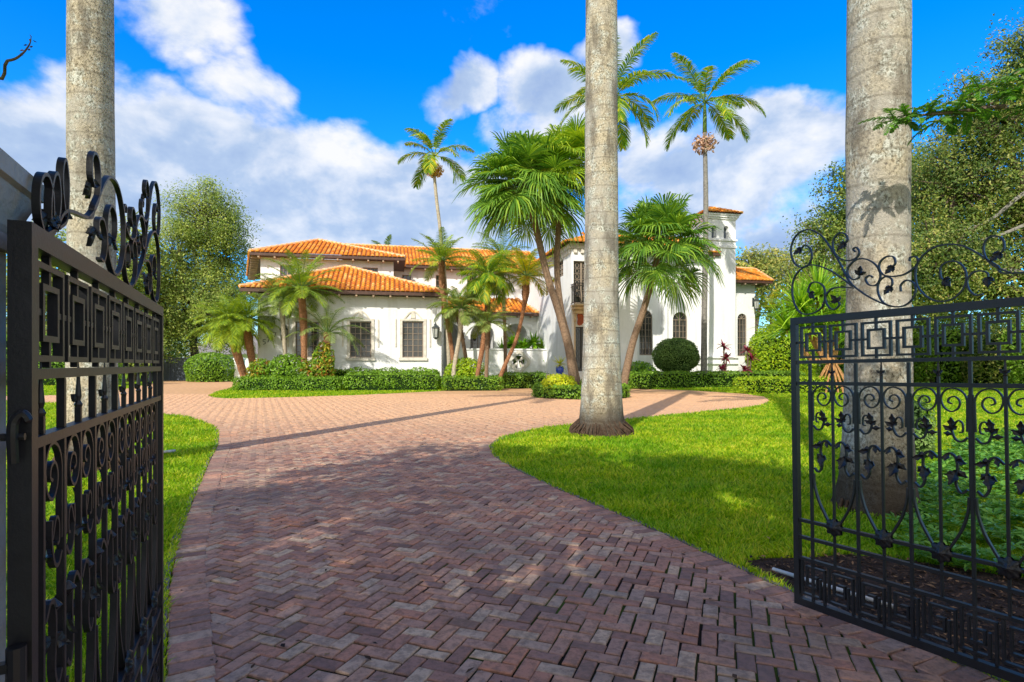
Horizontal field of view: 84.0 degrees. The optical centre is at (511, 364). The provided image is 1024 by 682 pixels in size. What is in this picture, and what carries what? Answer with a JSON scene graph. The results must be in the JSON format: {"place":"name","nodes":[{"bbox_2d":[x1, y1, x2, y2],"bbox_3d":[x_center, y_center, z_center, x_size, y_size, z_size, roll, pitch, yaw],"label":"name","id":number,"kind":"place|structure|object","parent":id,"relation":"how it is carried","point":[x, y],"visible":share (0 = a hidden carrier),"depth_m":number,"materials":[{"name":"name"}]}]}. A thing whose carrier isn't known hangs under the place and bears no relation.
{"place":"outdoors","nodes":[
{"label":"outdoors","id":0,"kind":"place"},
{"bbox_2d":[0,148,43,681],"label":"gate pillar","id":1,"kind":"structure","parent":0,"point":[16,178],"depth_m":0.98,"materials":[{"name":"paint"}]},
{"bbox_2d":[6,394,999,681],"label":"driveway","id":2,"kind":"structure","parent":0,"point":[432,460],"depth_m":3.65,"materials":[{"name":"brick"}]},
{"bbox_2d":[0,151,162,681],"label":"driveway gate","id":3,"kind":"structure","parent":2,"relation":"on","point":[94,325],"depth_m":1.24,"materials":[{"name":"black metal"}]},
{"bbox_2d":[166,417,919,681],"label":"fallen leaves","id":4,"kind":"object","parent":2,"relation":"on","point":[369,657],"visible":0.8,"depth_m":2.78,"materials":[{"name":"brown plant"}]},
{"bbox_2d":[536,397,626,399],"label":"planter soil","id":5,"kind":"structure","parent":2,"relation":"on","point":[567,398],"depth_m":22.18,"materials":[{"name":"brown soil"}]},
{"bbox_2d":[452,129,584,387],"bbox_3d":[0.486,-4.170,23.481,6.032,11.089,5.748,0,0,0],"label":"fan palm","id":6,"kind":"object","parent":5,"relation":"on","point":[515,195],"visible":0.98,"depth_m":22.62,"materials":[{"name":"green plant"}]},
{"bbox_2d":[527,112,584,384],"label":"fan palm","id":7,"kind":"object","parent":5,"relation":"on","point":[577,138],"visible":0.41,"depth_m":23.43,"materials":[{"name":"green plant"}]},
{"bbox_2d":[541,373,577,393],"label":"golden shrub","id":8,"kind":"object","parent":5,"relation":"on","point":[560,379],"visible":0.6,"depth_m":22.60,"materials":[{"name":"yellow plant"}]},
{"bbox_2d":[531,382,630,399],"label":"ring hedge","id":9,"kind":"object","parent":5,"relation":"on","point":[568,391],"visible":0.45,"depth_m":22.26,"materials":[{"name":"green plant"}]},
{"bbox_2d":[790,229,1023,681],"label":"driveway gate","id":10,"kind":"structure","parent":2,"relation":"on","point":[1009,567],"depth_m":2.63,"materials":[{"name":"black metal"}]},
{"bbox_2d":[0,0,1023,357],"label":"sky","id":11,"kind":"structure","parent":0,"point":[305,108],"materials":[{"name":"blue"}]},
{"bbox_2d":[6,374,1023,681],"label":"lawn","id":12,"kind":"structure","parent":0,"point":[600,468],"depth_m":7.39,"materials":[{"name":"green plant"}]},
{"bbox_2d":[0,35,35,79],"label":"street tree","id":13,"kind":"object","parent":12,"relation":"on","point":[4,73],"visible":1,"depth_m":4.00,"materials":[{"name":"brown plant"}]},
{"bbox_2d":[6,221,65,340],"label":"broadleaf tree","id":14,"kind":"object","parent":12,"relation":"on","point":[63,233],"visible":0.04,"depth_m":42.51,"materials":[{"name":"green plant"}]},
{"bbox_2d":[6,333,122,385],"bbox_3d":[-30.312,-0.330,36.026,10.128,3.515,2.281,0,0,-12],"label":"tall hedge","id":15,"kind":"object","parent":12,"relation":"on","point":[52,381],"visible":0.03,"depth_m":35.57,"materials":[{"name":"green plant"}]},
{"bbox_2d":[51,0,128,473],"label":"royal palm","id":16,"kind":"object","parent":12,"relation":"on","point":[90,81],"visible":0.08,"depth_m":7.14,"materials":[{"name":"grey plant"}]},
{"bbox_2d":[116,211,197,381],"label":"broadleaf tree","id":17,"kind":"object","parent":12,"relation":"on","point":[139,286],"visible":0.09,"depth_m":46.10,"materials":[{"name":"green plant"}]},
{"bbox_2d":[163,449,175,452],"bbox_3d":[-5.118,1.290,8.438,0.040,0.040,0.220,0,0,37],"label":"garden pipe","id":18,"kind":"object","parent":12,"relation":"on","point":[168,451],"visible":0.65,"depth_m":8.44,"materials":[{"name":"grey metal"}]},
{"bbox_2d":[141,357,233,380],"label":"board fence","id":19,"kind":"object","parent":12,"relation":"on","point":[173,371],"visible":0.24,"depth_m":47.85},
{"bbox_2d":[139,174,262,357],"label":"broadleaf tree","id":20,"kind":"object","parent":12,"relation":"on","point":[218,236],"visible":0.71,"depth_m":48.49,"materials":[{"name":"green plant"}]},
{"bbox_2d":[183,351,234,381],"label":"round bush","id":21,"kind":"object","parent":12,"relation":"on","point":[208,369],"visible":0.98,"depth_m":44.14,"materials":[{"name":"green plant"}]},
{"bbox_2d":[187,336,257,372],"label":"neighbour house","id":22,"kind":"structure","parent":12,"relation":"on","point":[204,350],"depth_m":66.62,"materials":[{"name":"white paint"}]},
{"bbox_2d":[185,291,272,375],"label":"palm tree","id":23,"kind":"object","parent":12,"relation":"on","point":[230,333],"visible":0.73,"depth_m":29.56,"materials":[{"name":"green plant"}]},
{"bbox_2d":[233,358,245,377],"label":"white pillar","id":24,"kind":"structure","parent":12,"relation":"on","point":[236,373],"depth_m":45.20,"materials":[{"name":"paint"}]},
{"bbox_2d":[210,292,282,375],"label":"palm tree","id":25,"kind":"object","parent":12,"relation":"on","point":[247,336],"visible":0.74,"depth_m":30.12,"materials":[{"name":"green plant"}]},
{"bbox_2d":[245,358,277,378],"bbox_3d":[-13.226,0.521,29.866,1.730,1.822,1.396,0,0,0],"label":"croton","id":26,"kind":"object","parent":12,"relation":"on","point":[259,365],"visible":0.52,"depth_m":29.60,"materials":[{"name":"green plant"}]},
{"bbox_2d":[243,274,313,359],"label":"palm tree","id":27,"kind":"object","parent":12,"relation":"on","point":[279,300],"visible":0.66,"depth_m":30.26,"materials":[{"name":"green plant"}]},
{"bbox_2d":[265,353,307,378],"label":"leafy shrub","id":28,"kind":"object","parent":12,"relation":"on","point":[287,367],"visible":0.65,"depth_m":29.36,"materials":[{"name":"green plant"}]},
{"bbox_2d":[231,375,345,390],"bbox_3d":[-11.457,0.971,29.191,5.852,0.874,1.422,0,0,4],"label":"clipped hedge","id":29,"kind":"object","parent":12,"relation":"on","point":[310,383],"visible":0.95,"depth_m":28.71,"materials":[{"name":"green plant"}]},
{"bbox_2d":[253,249,344,364],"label":"palm tree","id":30,"kind":"object","parent":12,"relation":"on","point":[300,287],"visible":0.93,"depth_m":29.66,"materials":[{"name":"green plant"}]},
{"bbox_2d":[298,360,319,376],"bbox_3d":[-10.601,0.586,29.709,1.396,1.699,1.124,0,0,0],"label":"croton","id":31,"kind":"object","parent":12,"relation":"on","point":[309,371],"visible":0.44,"depth_m":29.43,"materials":[{"name":"green plant"}]},
{"bbox_2d":[310,340,335,376],"bbox_3d":[-9.967,0.065,29.908,1.301,2.707,1.222,0,0,42],"label":"croton","id":32,"kind":"object","parent":12,"relation":"on","point":[323,362],"visible":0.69,"depth_m":29.66,"materials":[{"name":"green plant"}]},
{"bbox_2d":[284,305,370,374],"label":"palm tree","id":33,"kind":"object","parent":12,"relation":"on","point":[327,333],"visible":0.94,"depth_m":30.16,"materials":[{"name":"green plant"}]},
{"bbox_2d":[331,366,441,388],"bbox_3d":[-7.803,0.726,31.704,7.821,1.345,1.224,0,0,-11],"label":"clipped hedge","id":34,"kind":"object","parent":12,"relation":"on","point":[340,372],"visible":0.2,"depth_m":31.62,"materials":[{"name":"green plant"}]},
{"bbox_2d":[371,234,404,245],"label":"palm tree","id":35,"kind":"object","parent":12,"relation":"on","point":[389,237],"visible":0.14,"depth_m":61.26,"materials":[{"name":"green plant"}]},
{"bbox_2d":[341,370,441,390],"bbox_3d":[-6.198,0.810,29.630,5.131,1.080,1.663,0,0,-8],"label":"clipped hedge","id":36,"kind":"object","parent":12,"relation":"on","point":[374,380],"visible":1,"depth_m":29.11,"materials":[{"name":"green plant"}]},
{"bbox_2d":[397,118,474,372],"bbox_3d":[-4.648,-6.344,32.697,3.975,15.329,4.534,0,0,18],"label":"palm tree","id":37,"kind":"object","parent":12,"relation":"on","point":[430,165],"visible":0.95,"depth_m":32.91,"materials":[{"name":"green plant"}]},
{"bbox_2d":[409,227,470,365],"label":"palm tree","id":38,"kind":"object","parent":12,"relation":"on","point":[438,255],"visible":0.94,"depth_m":31.35,"materials":[{"name":"green plant"}]},
{"bbox_2d":[432,288,483,364],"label":"palm tree","id":39,"kind":"object","parent":12,"relation":"on","point":[447,308],"visible":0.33,"depth_m":30.70,"materials":[{"name":"green plant"}]},
{"bbox_2d":[426,286,492,377],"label":"palm tree","id":40,"kind":"object","parent":12,"relation":"on","point":[462,310],"visible":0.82,"depth_m":29.85,"materials":[{"name":"green plant"}]},
{"bbox_2d":[443,357,484,377],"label":"bright shrub","id":41,"kind":"object","parent":12,"relation":"on","point":[467,370],"visible":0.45,"depth_m":30.19,"materials":[{"name":"green plant"}]},
{"bbox_2d":[453,249,516,376],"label":"palm tree","id":42,"kind":"object","parent":12,"relation":"on","point":[485,281],"visible":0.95,"depth_m":29.58,"materials":[{"name":"green plant"}]},
{"bbox_2d":[471,226,529,373],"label":"palm tree","id":43,"kind":"object","parent":12,"relation":"on","point":[500,246],"visible":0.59,"depth_m":33.89,"materials":[{"name":"green plant"}]},
{"bbox_2d":[238,206,773,383],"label":"house","id":44,"kind":"structure","parent":12,"relation":"on","point":[386,296],"depth_m":36.06,"materials":[{"name":"white paint"}]},
{"bbox_2d":[280,265,294,275],"bbox_3d":[-14.018,-5.603,35.494,0.862,1.180,0.075,0,0,-12],"label":"window","id":45,"kind":"structure","parent":44,"relation":"in","point":[282,268],"depth_m":35.47,"materials":[{"name":"grey glass"}]},
{"bbox_2d":[296,322,318,357],"bbox_3d":[-11.512,-1.410,32.038,1.264,2.022,0.075,0,0,-12],"label":"window","id":46,"kind":"structure","parent":44,"relation":"in","point":[312,347],"depth_m":32.07,"materials":[{"name":"grey glass"}]},
{"bbox_2d":[350,322,370,357],"bbox_3d":[-8.685,-1.437,32.640,1.191,2.060,0.075,0,0,-12],"label":"window","id":47,"kind":"structure","parent":44,"relation":"in","point":[364,337],"depth_m":32.65,"materials":[{"name":"grey glass"}]},
{"bbox_2d":[363,268,377,271],"bbox_3d":[-9.102,-5.693,36.538,0.943,1.063,0.075,0,0,-12],"label":"window","id":48,"kind":"structure","parent":44,"relation":"in","point":[372,269],"depth_m":36.57,"materials":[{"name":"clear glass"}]},
{"bbox_2d":[402,275,410,279],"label":"window","id":49,"kind":"structure","parent":44,"relation":"in","point":[408,277],"depth_m":40.66,"materials":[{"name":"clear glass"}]},
{"bbox_2d":[402,322,422,357],"bbox_3d":[-5.797,-1.464,33.253,1.209,2.099,0.075,0,0,-12],"label":"window","id":50,"kind":"structure","parent":44,"relation":"in","point":[412,332],"depth_m":33.25,"materials":[{"name":"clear glass"}]},
{"bbox_2d":[436,275,438,287],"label":"window","id":51,"kind":"structure","parent":44,"relation":"in","point":[437,276],"depth_m":41.13,"materials":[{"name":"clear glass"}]},
{"bbox_2d":[470,335,480,347],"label":"window","id":52,"kind":"structure","parent":44,"relation":"in","point":[474,343],"depth_m":41.10,"materials":[{"name":"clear glass"}]},
{"bbox_2d":[556,366,563,373],"bbox_3d":[2.631,0.315,31.255,0.460,0.430,0.460,0,0,0],"label":"glazed pot","id":53,"kind":"object","parent":44,"relation":"on","point":[559,370],"visible":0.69,"depth_m":31.08,"materials":[{"name":"blue ceramic"}]},
{"bbox_2d":[552,357,566,371],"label":"potted plant","id":54,"kind":"object","parent":53,"relation":"in","point":[560,361],"visible":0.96,"depth_m":31.18,"materials":[{"name":"green plant"}]},
{"bbox_2d":[560,260,562,276],"bbox_3d":[3.037,-5.802,34.432,0.080,0.991,1.182,0,0,-12],"label":"window","id":55,"kind":"structure","parent":44,"relation":"in","point":[561,262],"depth_m":34.43,"materials":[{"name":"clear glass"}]},
{"bbox_2d":[574,261,583,303],"bbox_3d":[3.949,-4.648,32.515,0.991,2.506,0.075,0,0,-12],"label":"balcony door","id":56,"kind":"structure","parent":44,"relation":"in","point":[578,265],"depth_m":32.48,"materials":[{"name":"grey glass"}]},
{"bbox_2d":[576,327,582,370],"bbox_3d":[3.973,-0.889,32.520,0.827,2.533,0.075,0,0,-12],"label":"front door","id":57,"kind":"structure","parent":44,"relation":"in","point":[579,330],"depth_m":32.49,"materials":[{"name":"metal"}]},
{"bbox_2d":[639,311,651,354],"bbox_3d":[9.059,-2.169,38.659,0.947,3.052,0.075,0,0,-12],"label":"window","id":58,"kind":"structure","parent":44,"relation":"in","point":[645,334],"depth_m":38.68,"materials":[{"name":"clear glass"}]},
{"bbox_2d":[673,312,686,339],"bbox_3d":[11.540,-2.140,39.189,1.087,2.977,0.075,0,0,-12],"label":"window","id":59,"kind":"structure","parent":44,"relation":"in","point":[679,327],"depth_m":39.20,"materials":[{"name":"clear glass"}]},
{"bbox_2d":[738,314,745,355],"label":"window","id":60,"kind":"structure","parent":44,"relation":"in","point":[741,318],"depth_m":41.32,"materials":[{"name":"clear glass"}]},
{"bbox_2d":[496,331,544,367],"bbox_3d":[1.158,-0.486,38.574,5.765,3.714,2.759,0,0,0],"label":"bird of paradise","id":61,"kind":"object","parent":12,"relation":"on","point":[533,343],"visible":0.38,"depth_m":38.22,"materials":[{"name":"green plant"}]},
{"bbox_2d":[493,244,554,384],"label":"palm tree","id":62,"kind":"object","parent":12,"relation":"on","point":[526,270],"visible":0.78,"depth_m":29.90,"materials":[{"name":"green plant"}]},
{"bbox_2d":[569,0,633,437],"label":"royal palm","id":63,"kind":"object","parent":12,"relation":"on","point":[601,410],"visible":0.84,"depth_m":10.81,"materials":[{"name":"grey plant"}]},
{"bbox_2d":[628,360,656,386],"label":"green shrub","id":64,"kind":"object","parent":12,"relation":"on","point":[643,365],"visible":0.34,"depth_m":32.45,"materials":[{"name":"green plant"}]},
{"bbox_2d":[651,337,699,373],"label":"ball topiary","id":65,"kind":"object","parent":12,"relation":"on","point":[675,353],"visible":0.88,"depth_m":33.33,"materials":[{"name":"green plant"}]},
{"bbox_2d":[652,52,765,373],"bbox_3d":[11.408,-8.236,33.255,5.980,19.238,6.676,0,0,0],"label":"palm tree","id":66,"kind":"object","parent":12,"relation":"on","point":[725,114],"visible":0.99,"depth_m":33.17,"materials":[{"name":"green plant"}]},
{"bbox_2d":[621,370,804,388],"bbox_3d":[12.019,0.805,33.390,12.257,1.144,1.542,0,0,-17],"label":"clipped hedge","id":67,"kind":"object","parent":12,"relation":"on","point":[671,379],"visible":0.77,"depth_m":32.29,"materials":[{"name":"green plant"}]},
{"bbox_2d":[716,339,735,373],"bbox_3d":[12.698,-0.085,33.967,1.366,2.923,1.176,0,0,0],"label":"cordyline","id":68,"kind":"object","parent":12,"relation":"on","point":[723,366],"visible":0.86,"depth_m":33.94,"materials":[{"name":"red plant"}]},
{"bbox_2d":[738,345,759,373],"bbox_3d":[14.095,0.071,33.956,1.503,2.615,1.244,0,0,0],"label":"cordyline","id":69,"kind":"object","parent":12,"relation":"on","point":[751,357],"visible":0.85,"depth_m":33.95,"materials":[{"name":"red plant"}]},
{"bbox_2d":[736,242,798,330],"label":"broadleaf tree","id":70,"kind":"object","parent":12,"relation":"on","point":[761,259],"visible":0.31,"depth_m":68.35,"materials":[{"name":"leaf"},{"name":"bark"}]},
{"bbox_2d":[755,289,791,324],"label":"areca palm","id":71,"kind":"object","parent":12,"relation":"on","point":[774,296],"visible":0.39,"depth_m":43.92,"materials":[{"name":"green plant"}]},
{"bbox_2d":[745,322,819,375],"bbox_3d":[17.801,-0.739,37.477,4.777,4.286,3.100,0,0,0],"label":"lime hedge","id":72,"kind":"object","parent":12,"relation":"on","point":[781,358],"visible":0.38,"depth_m":36.73,"materials":[{"name":"green plant"}]},
{"bbox_2d":[732,375,843,393],"bbox_3d":[14.562,0.918,27.332,8.417,0.906,1.829,0,0,-16],"label":"clipped hedge","id":73,"kind":"object","parent":12,"relation":"on","point":[766,384],"visible":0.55,"depth_m":26.13,"materials":[{"name":"green plant"}]},
{"bbox_2d":[761,292,824,329],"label":"areca palm","id":74,"kind":"object","parent":12,"relation":"on","point":[778,302],"visible":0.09,"depth_m":41.63,"materials":[{"name":"green plant"}]},
{"bbox_2d":[755,243,845,369],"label":"broadleaf tree","id":75,"kind":"object","parent":12,"relation":"on","point":[776,271],"visible":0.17,"depth_m":62.88,"materials":[{"name":"green plant"}]},
{"bbox_2d":[776,277,845,340],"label":"broadleaf tree","id":76,"kind":"object","parent":12,"relation":"on","point":[815,304],"visible":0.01,"depth_m":51.13,"materials":[{"name":"green plant"}]},
{"bbox_2d":[799,333,844,375],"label":"tall shrub","id":77,"kind":"object","parent":12,"relation":"on","point":[820,368],"visible":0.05,"depth_m":40.03,"materials":[{"name":"green plant"}]},
{"bbox_2d":[744,254,915,392],"bbox_3d":[14.901,-1.947,27.030,7.350,6.717,5.111,0,0,25],"label":"screw pine","id":78,"kind":"object","parent":12,"relation":"on","point":[803,301],"visible":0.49,"depth_m":26.96,"materials":[{"name":"green plant"}]},
{"bbox_2d":[780,139,947,308],"bbox_3d":[22.682,-6.608,35.716,10.436,16.157,7.110,0,0,-21],"label":"broadleaf tree","id":79,"kind":"object","parent":12,"relation":"on","point":[829,230],"visible":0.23,"depth_m":35.21,"materials":[{"name":"green plant"}]},
{"bbox_2d":[830,0,927,517],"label":"royal palm","id":80,"kind":"object","parent":12,"relation":"on","point":[878,167],"visible":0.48,"depth_m":5.08,"materials":[{"name":"grey plant"}]},
{"bbox_2d":[746,552,1023,673],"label":"mulch","id":81,"kind":"object","parent":12,"relation":"on","point":[934,591],"visible":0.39,"depth_m":3.33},
{"bbox_2d":[772,567,892,608],"bbox_3d":[1.880,1.315,3.368,0.024,0.023,0.704,0,0,-35],"label":"garden pipe","id":82,"kind":"object","parent":81,"relation":"on","point":[838,589],"visible":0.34,"depth_m":3.45,"materials":[{"name":"grey metal"}]},
{"bbox_2d":[914,393,936,457],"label":"dark shrub","id":83,"kind":"object","parent":12,"relation":"on","point":[923,445],"visible":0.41,"depth_m":8.06,"materials":[{"name":"green plant"}]},
{"bbox_2d":[912,321,940,382],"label":"tall shrub","id":84,"kind":"object","parent":12,"relation":"on","point":[924,369],"visible":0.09,"depth_m":37.56,"materials":[{"name":"green plant"}]},
{"bbox_2d":[858,60,1023,145],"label":"feathery tree","id":85,"kind":"object","parent":12,"relation":"on","point":[951,113],"visible":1,"depth_m":4.49,"materials":[{"name":"green plant"}]},
{"bbox_2d":[911,134,981,382],"bbox_3d":[27.514,-7.232,37.803,8.566,17.405,8.571,0,0,0],"label":"broadleaf tree","id":86,"kind":"object","parent":12,"relation":"on","point":[917,316],"visible":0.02,"depth_m":37.39,"materials":[{"name":"green plant"}]},
{"bbox_2d":[874,427,1023,570],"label":"ground cover","id":87,"kind":"object","parent":12,"relation":"on","point":[994,506],"visible":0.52,"depth_m":4.89,"materials":[{"name":"green plant"}]},
{"bbox_2d":[913,313,994,382],"bbox_3d":[28.905,-1.040,36.980,6.281,4.898,3.758,0,0,0],"label":"tall shrub","id":88,"kind":"object","parent":12,"relation":"on","point":[951,372],"visible":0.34,"depth_m":36.29,"materials":[{"name":"green plant"}]},
{"bbox_2d":[911,7,1023,337],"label":"broadleaf tree","id":89,"kind":"object","parent":12,"relation":"on","point":[966,187],"visible":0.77,"depth_m":23.83,"materials":[{"name":"green plant"}]},
{"bbox_2d":[955,314,1023,383],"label":"tall shrub","id":90,"kind":"object","parent":12,"relation":"on","point":[990,373],"visible":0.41,"depth_m":34.43,"materials":[{"name":"green plant"}]},
{"bbox_2d":[995,310,1023,383],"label":"tall shrub","id":91,"kind":"object","parent":12,"relation":"on","point":[1015,376],"visible":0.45,"depth_m":32.93,"materials":[{"name":"green plant"}]},
{"bbox_2d":[118,381,917,681],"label":"driveway base","id":92,"kind":"object","parent":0,"point":[178,387],"visible":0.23,"depth_m":3.31,"materials":[{"name":"beige concrete"}]},
{"bbox_2d":[440,374,504,390],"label":"clipped hedge","id":93,"kind":"object","parent":92,"relation":"on","point":[477,383],"visible":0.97,"depth_m":29.33,"materials":[{"name":"green plant"}]},
{"bbox_2d":[464,301,515,376],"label":"palm tree","id":94,"kind":"object","parent":92,"relation":"on","point":[487,323],"visible":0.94,"depth_m":29.50,"materials":[{"name":"green plant"}]},
{"bbox_2d":[497,371,548,388],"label":"clipped hedge","id":95,"kind":"object","parent":92,"relation":"on","point":[519,380],"visible":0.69,"depth_m":32.07,"materials":[{"name":"green plant"}]},
{"bbox_2d":[163,400,1006,681],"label":"edging","id":96,"kind":"object","parent":92,"relation":"on","point":[682,541],"visible":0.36,"depth_m":4.09,"materials":[{"name":"concrete"}]},
{"bbox_2d":[553,31,676,161],"bbox_3d":[5.258,-7.269,29.100,6.217,17.248,5.786,0,0,0],"label":"palm tree","id":97,"kind":"object","parent":92,"relation":"on","point":[623,83],"visible":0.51,"depth_m":28.68,"materials":[{"name":"green plant"}]},
{"bbox_2d":[618,191,724,383],"bbox_3d":[7.133,-3.373,27.461,6.136,9.518,5.965,0,0,0],"label":"fan palm","id":98,"kind":"object","parent":92,"relation":"on","point":[659,223],"visible":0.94,"depth_m":26.61,"materials":[{"name":"green plant"}]},
{"label":"ground","id":99,"kind":"structure","parent":0,"visible":0},
{"bbox_2d":[6,310,1023,374],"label":"distant trees","id":100,"kind":"object","parent":99,"relation":"on","point":[257,330],"depth_m":77.65,"materials":[{"name":"green plant"}]}
]}

